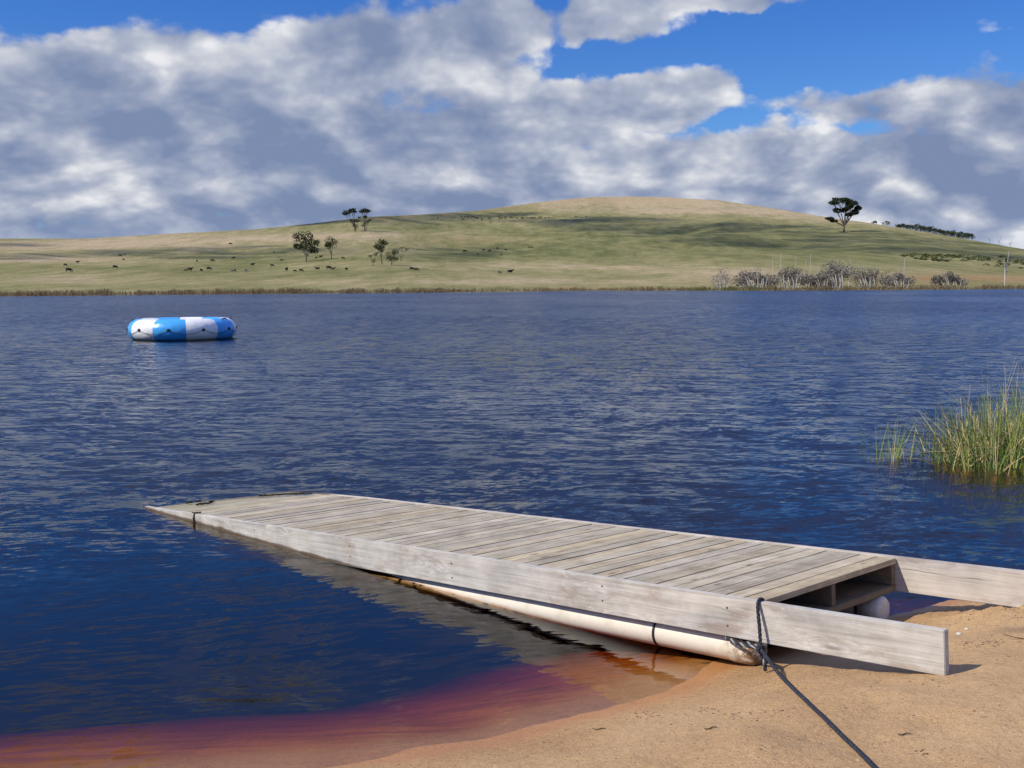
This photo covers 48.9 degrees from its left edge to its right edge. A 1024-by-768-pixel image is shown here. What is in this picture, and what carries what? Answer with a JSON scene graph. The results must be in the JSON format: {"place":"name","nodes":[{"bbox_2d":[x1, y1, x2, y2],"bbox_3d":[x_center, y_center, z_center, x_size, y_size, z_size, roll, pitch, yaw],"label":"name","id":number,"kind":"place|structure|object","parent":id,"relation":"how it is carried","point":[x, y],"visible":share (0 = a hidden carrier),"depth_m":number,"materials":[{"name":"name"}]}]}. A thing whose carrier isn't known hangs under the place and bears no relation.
{"place":"outdoors","nodes":[
{"label":"outdoors","id":0,"kind":"place"},
{"bbox_2d":[0,317,1023,767],"bbox_3d":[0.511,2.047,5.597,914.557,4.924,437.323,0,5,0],"label":"sand beach","id":1,"kind":"structure","parent":0,"point":[128,639],"depth_m":21.41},
{"bbox_2d":[397,604,1023,767],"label":"beach grit","id":2,"kind":"object","parent":1,"relation":"on","point":[810,693],"visible":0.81,"depth_m":4.48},
{"bbox_2d":[0,196,1023,324],"bbox_3d":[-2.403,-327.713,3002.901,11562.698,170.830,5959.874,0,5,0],"label":"hill","id":3,"kind":"structure","parent":0,"point":[623,242],"depth_m":662.29,"materials":[{"name":"green plant"}]},
{"bbox_2d":[292,231,319,261],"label":"gum tree","id":4,"kind":"object","parent":3,"relation":"on","point":[303,246],"visible":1,"depth_m":673.50,"materials":[{"name":"green plant"}]},
{"bbox_2d":[324,235,338,258],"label":"gum tree","id":5,"kind":"object","parent":3,"relation":"on","point":[329,245],"visible":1,"depth_m":683.12,"materials":[{"name":"green plant"}]},
{"bbox_2d":[342,208,356,230],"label":"gum tree","id":6,"kind":"object","parent":3,"relation":"on","point":[349,211],"visible":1,"depth_m":1102.53,"materials":[{"name":"green plant"}]},
{"bbox_2d":[349,216,361,231],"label":"gum tree","id":7,"kind":"object","parent":3,"relation":"on","point":[356,221],"visible":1,"depth_m":1097.17,"materials":[{"name":"green plant"}]},
{"bbox_2d":[359,208,370,230],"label":"gum tree","id":8,"kind":"object","parent":3,"relation":"on","point":[364,211],"visible":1,"depth_m":1100.41,"materials":[{"name":"green plant"}]},
{"bbox_2d":[361,219,370,228],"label":"gum tree","id":9,"kind":"object","parent":3,"relation":"on","point":[368,220],"visible":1,"depth_m":1102.49,"materials":[{"name":"green plant"}]},
{"bbox_2d":[369,252,378,265],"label":"gum tree","id":10,"kind":"object","parent":3,"relation":"on","point":[375,254],"visible":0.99,"depth_m":581.31,"materials":[{"name":"green plant"}]},
{"bbox_2d":[373,239,388,263],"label":"gum tree","id":11,"kind":"object","parent":3,"relation":"on","point":[381,246],"visible":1,"depth_m":598.91,"materials":[{"name":"green plant"}]},
{"bbox_2d":[385,249,398,264],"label":"gum tree","id":12,"kind":"object","parent":3,"relation":"on","point":[390,258],"visible":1,"depth_m":595.53,"materials":[{"name":"green plant"}]},
{"bbox_2d":[0,284,1023,296],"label":"shore rushes","id":13,"kind":"object","parent":3,"relation":"on","point":[103,292],"visible":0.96,"depth_m":284.37,"materials":[{"name":"green plant"}]},
{"bbox_2d":[709,267,735,288],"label":"paperbark bush","id":14,"kind":"object","parent":3,"relation":"on","point":[723,279],"visible":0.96,"depth_m":301.06,"materials":[{"name":"grey plant"}]},
{"bbox_2d":[733,278,749,287],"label":"paperbark bush","id":15,"kind":"object","parent":3,"relation":"on","point":[741,283],"visible":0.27,"depth_m":295.36,"materials":[{"name":"grey plant"}]},
{"bbox_2d":[733,268,778,288],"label":"paperbark bush","id":16,"kind":"object","parent":3,"relation":"on","point":[746,277],"visible":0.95,"depth_m":288.59,"materials":[{"name":"grey plant"}]},
{"bbox_2d":[769,266,807,288],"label":"paperbark bush","id":17,"kind":"object","parent":3,"relation":"on","point":[785,278],"visible":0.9,"depth_m":285.05,"materials":[{"name":"grey plant"}]},
{"bbox_2d":[798,273,820,286],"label":"paperbark bush","id":18,"kind":"object","parent":3,"relation":"on","point":[802,281],"visible":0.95,"depth_m":281.78,"materials":[{"name":"grey plant"}]},
{"bbox_2d":[807,271,833,287],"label":"paperbark bush","id":19,"kind":"object","parent":3,"relation":"on","point":[820,283],"visible":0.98,"depth_m":280.18,"materials":[{"name":"grey plant"}]},
{"bbox_2d":[812,259,854,288],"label":"paperbark bush","id":20,"kind":"object","parent":3,"relation":"on","point":[838,275],"visible":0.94,"depth_m":281.71,"materials":[{"name":"grey plant"}]},
{"bbox_2d":[825,197,861,232],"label":"gum tree","id":21,"kind":"object","parent":3,"relation":"on","point":[850,205],"visible":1,"depth_m":1114.62,"materials":[{"name":"green plant"}]},
{"bbox_2d":[846,266,881,288],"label":"paperbark bush","id":22,"kind":"object","parent":3,"relation":"on","point":[861,278],"visible":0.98,"depth_m":278.38,"materials":[{"name":"grey plant"}]},
{"bbox_2d":[878,270,895,287],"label":"paperbark bush","id":23,"kind":"object","parent":3,"relation":"on","point":[884,277],"visible":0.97,"depth_m":277.08,"materials":[{"name":"grey plant"}]},
{"bbox_2d":[879,272,915,288],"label":"paperbark bush","id":24,"kind":"object","parent":3,"relation":"on","point":[897,280],"visible":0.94,"depth_m":276.10,"materials":[{"name":"grey plant"}]},
{"bbox_2d":[909,223,918,229],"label":"crest tree","id":25,"kind":"object","parent":3,"relation":"on","point":[913,226],"visible":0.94,"depth_m":1175.19,"materials":[{"name":"green plant"}]},
{"bbox_2d":[930,271,968,287],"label":"paperbark bush","id":26,"kind":"object","parent":3,"relation":"on","point":[939,280],"visible":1,"depth_m":276.92,"materials":[{"name":"grey plant"}]},
{"bbox_2d":[948,230,957,236],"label":"crest tree","id":27,"kind":"object","parent":3,"relation":"on","point":[952,234],"visible":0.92,"depth_m":1107.00,"materials":[{"name":"green plant"}]},
{"bbox_2d":[899,252,1023,268],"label":"scrub","id":28,"kind":"object","parent":3,"relation":"on","point":[922,256],"visible":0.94,"depth_m":697.50,"materials":[{"name":"green plant"}]},
{"bbox_2d":[962,233,975,238],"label":"crest tree","id":29,"kind":"object","parent":3,"relation":"on","point":[970,235],"visible":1,"depth_m":1080.70,"materials":[{"name":"green plant"}]},
{"bbox_2d":[1004,254,1008,284],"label":"dead tree","id":30,"kind":"object","parent":3,"relation":"on","point":[1005,271],"visible":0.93,"depth_m":307.57,"materials":[{"name":"grey wood"}]},
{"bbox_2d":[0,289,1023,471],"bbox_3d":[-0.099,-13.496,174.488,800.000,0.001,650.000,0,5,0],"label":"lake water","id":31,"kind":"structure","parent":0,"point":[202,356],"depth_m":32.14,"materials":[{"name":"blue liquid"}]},
{"bbox_2d":[126,317,236,342],"bbox_3d":[-11.801,-1.966,40.362,3.813,0.818,3.746,-2,5,-16],"label":"water trampoline","id":32,"kind":"object","parent":31,"relation":"on","point":[180,329],"visible":0.99,"depth_m":38.86,"materials":[{"name":"blue plastic"}]},
{"bbox_2d":[145,490,1023,675],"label":"floating dock","id":33,"kind":"object","parent":31,"relation":"on","point":[695,593],"visible":0.96,"depth_m":6.26,"materials":[{"name":"grey wood"}]},
{"bbox_2d":[195,502,212,505],"bbox_3d":[-2.565,0.995,9.383,0.031,0.023,0.176,4,7,41],"label":"weed scrap","id":34,"kind":"object","parent":33,"relation":"on","point":[197,504],"visible":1,"depth_m":9.37,"materials":[{"name":"black plant"}]},
{"bbox_2d":[258,492,311,495],"bbox_3d":[-1.979,0.963,9.845,0.463,0.025,0.062,-1,5,-11],"label":"weed strand","id":35,"kind":"object","parent":33,"relation":"on","point":[287,494],"visible":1,"depth_m":9.86},
{"bbox_2d":[725,597,878,767],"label":"mooring rope","id":36,"kind":"object","parent":33,"relation":"attached to","point":[760,648],"visible":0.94,"depth_m":4.71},
{"bbox_2d":[851,421,941,501],"bbox_3d":[4.082,0.739,11.806,0.822,0.865,0.999,4,6,39],"label":"reed clump","id":37,"kind":"object","parent":31,"relation":"in","point":[891,485],"visible":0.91,"depth_m":11.76,"materials":[{"name":"green plant"}]},
{"bbox_2d":[870,385,1023,516],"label":"reed clump","id":38,"kind":"object","parent":31,"relation":"in","point":[972,473],"visible":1,"depth_m":11.22,"materials":[{"name":"green plant"}]},
{"bbox_2d":[920,357,1023,445],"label":"reed clump","id":39,"kind":"object","parent":31,"relation":"in","point":[1000,397],"visible":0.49,"depth_m":14.50,"materials":[{"name":"green plant"}]},
{"bbox_2d":[0,0,1023,248],"label":"sky","id":40,"kind":"structure","parent":0,"point":[118,118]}
]}

